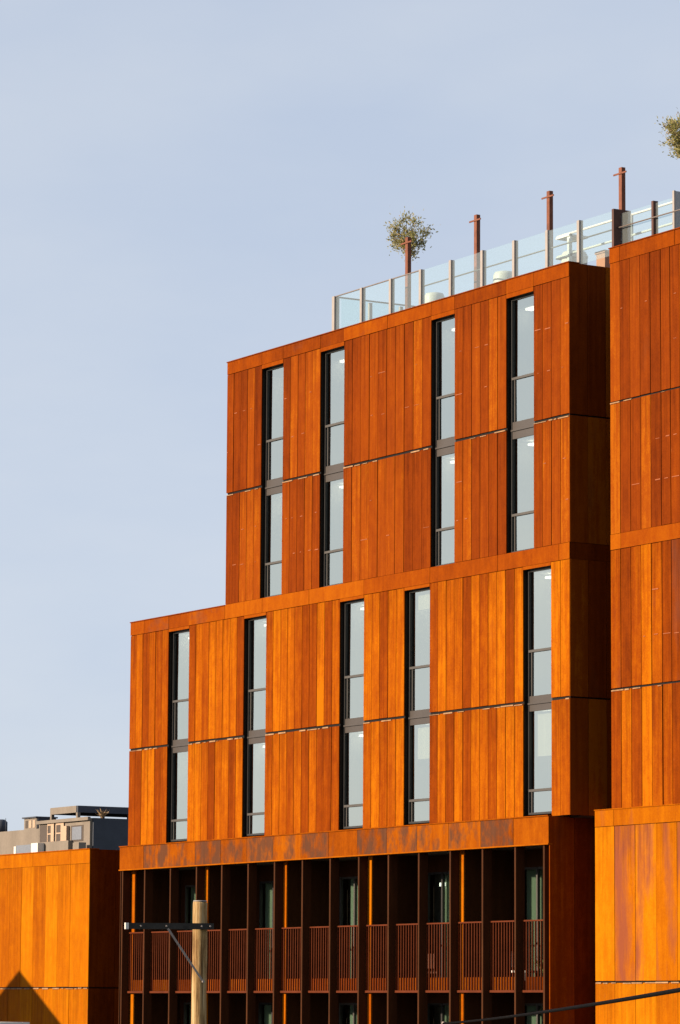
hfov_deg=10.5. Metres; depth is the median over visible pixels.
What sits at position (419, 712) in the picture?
tall window
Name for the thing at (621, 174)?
lamp post
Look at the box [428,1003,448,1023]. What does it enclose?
balcony door
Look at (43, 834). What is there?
concrete building
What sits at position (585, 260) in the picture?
round planter
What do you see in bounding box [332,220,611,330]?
glass balustrade
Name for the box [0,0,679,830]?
sky
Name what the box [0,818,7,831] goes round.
roof tank
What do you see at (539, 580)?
tall window
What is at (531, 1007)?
balcony door
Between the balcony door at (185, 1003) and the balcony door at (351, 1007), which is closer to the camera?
the balcony door at (351, 1007)
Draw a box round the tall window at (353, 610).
[343,599,363,828]
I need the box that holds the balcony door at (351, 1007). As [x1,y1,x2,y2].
[339,1003,356,1023]
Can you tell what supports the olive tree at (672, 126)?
on the building wing
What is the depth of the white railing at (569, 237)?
90.73 m
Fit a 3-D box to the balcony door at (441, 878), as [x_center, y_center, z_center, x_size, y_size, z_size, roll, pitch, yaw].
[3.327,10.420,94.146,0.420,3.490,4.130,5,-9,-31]
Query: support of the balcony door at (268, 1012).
in the apartment building at (370, 735)
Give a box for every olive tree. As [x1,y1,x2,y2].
[383,206,438,261]
[654,108,679,159]
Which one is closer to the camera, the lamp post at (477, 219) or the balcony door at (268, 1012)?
the lamp post at (477, 219)
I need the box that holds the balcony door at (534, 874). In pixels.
[525,867,542,976]
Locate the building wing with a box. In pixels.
[594,227,679,1023]
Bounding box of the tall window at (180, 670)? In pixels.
[170,630,188,841]
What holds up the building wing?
on the ground
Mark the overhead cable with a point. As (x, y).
(653, 994)
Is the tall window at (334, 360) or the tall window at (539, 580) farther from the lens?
the tall window at (334, 360)
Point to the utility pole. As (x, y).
(200, 926)
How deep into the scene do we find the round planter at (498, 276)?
94.07 m
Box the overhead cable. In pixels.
[442,988,679,1023]
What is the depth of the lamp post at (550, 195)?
92.07 m
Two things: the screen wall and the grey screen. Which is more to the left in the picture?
the screen wall
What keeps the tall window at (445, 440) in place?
in the apartment building at (370, 735)
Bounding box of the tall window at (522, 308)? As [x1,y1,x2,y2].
[511,293,534,552]
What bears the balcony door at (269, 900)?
in the apartment building at (370, 735)
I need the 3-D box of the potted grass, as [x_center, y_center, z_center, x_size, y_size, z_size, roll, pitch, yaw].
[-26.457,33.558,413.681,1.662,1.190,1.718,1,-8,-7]
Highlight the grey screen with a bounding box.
[672,190,679,228]
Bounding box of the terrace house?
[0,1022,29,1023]
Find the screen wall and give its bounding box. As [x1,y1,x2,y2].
[612,209,630,246]
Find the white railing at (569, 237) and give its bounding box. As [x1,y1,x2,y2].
[556,201,671,260]
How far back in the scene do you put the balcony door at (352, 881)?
99.15 m
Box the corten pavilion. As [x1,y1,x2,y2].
[0,848,120,1023]
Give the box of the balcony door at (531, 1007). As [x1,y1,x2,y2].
[525,1003,542,1023]
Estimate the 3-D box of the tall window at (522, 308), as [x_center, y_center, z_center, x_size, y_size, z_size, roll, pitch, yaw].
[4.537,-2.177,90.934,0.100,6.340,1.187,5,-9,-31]
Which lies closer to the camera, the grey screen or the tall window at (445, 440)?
the grey screen
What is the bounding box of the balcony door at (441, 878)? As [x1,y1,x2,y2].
[428,872,448,977]
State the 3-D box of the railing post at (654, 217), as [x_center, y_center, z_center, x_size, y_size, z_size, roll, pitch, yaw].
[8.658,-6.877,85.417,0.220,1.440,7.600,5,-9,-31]
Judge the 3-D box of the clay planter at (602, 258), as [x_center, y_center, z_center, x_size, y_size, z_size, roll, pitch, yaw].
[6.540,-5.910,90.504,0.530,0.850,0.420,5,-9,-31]
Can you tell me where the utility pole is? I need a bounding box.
[124,900,213,1023]
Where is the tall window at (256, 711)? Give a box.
[246,616,265,835]
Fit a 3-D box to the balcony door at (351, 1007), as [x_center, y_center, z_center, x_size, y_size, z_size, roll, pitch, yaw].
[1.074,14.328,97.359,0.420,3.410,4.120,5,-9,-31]
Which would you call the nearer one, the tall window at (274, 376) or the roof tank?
the tall window at (274, 376)
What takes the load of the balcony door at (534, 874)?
in the apartment building at (370, 735)
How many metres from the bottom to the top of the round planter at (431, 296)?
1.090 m
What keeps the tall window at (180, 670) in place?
in the apartment building at (370, 735)
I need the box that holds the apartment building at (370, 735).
[118,261,611,1023]
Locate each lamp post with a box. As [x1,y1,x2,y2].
[401,237,411,308]
[469,214,480,288]
[541,191,553,265]
[613,167,626,209]
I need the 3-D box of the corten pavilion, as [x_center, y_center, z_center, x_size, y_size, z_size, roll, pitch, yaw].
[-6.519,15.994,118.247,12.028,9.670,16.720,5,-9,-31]
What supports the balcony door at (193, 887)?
in the apartment building at (370, 735)
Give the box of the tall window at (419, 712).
[408,588,430,823]
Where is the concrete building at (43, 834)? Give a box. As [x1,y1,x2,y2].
[0,806,127,854]
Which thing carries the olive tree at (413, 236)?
on the apartment building at (370, 735)
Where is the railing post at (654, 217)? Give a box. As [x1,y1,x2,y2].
[618,201,679,234]
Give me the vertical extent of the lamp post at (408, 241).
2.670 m
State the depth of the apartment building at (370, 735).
95.15 m
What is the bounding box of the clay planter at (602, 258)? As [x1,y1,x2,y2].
[595,250,609,267]
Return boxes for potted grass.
[97,809,109,817]
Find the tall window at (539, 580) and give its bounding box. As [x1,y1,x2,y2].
[528,567,551,815]
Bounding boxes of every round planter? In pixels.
[425,292,444,302]
[493,271,511,282]
[561,250,587,264]

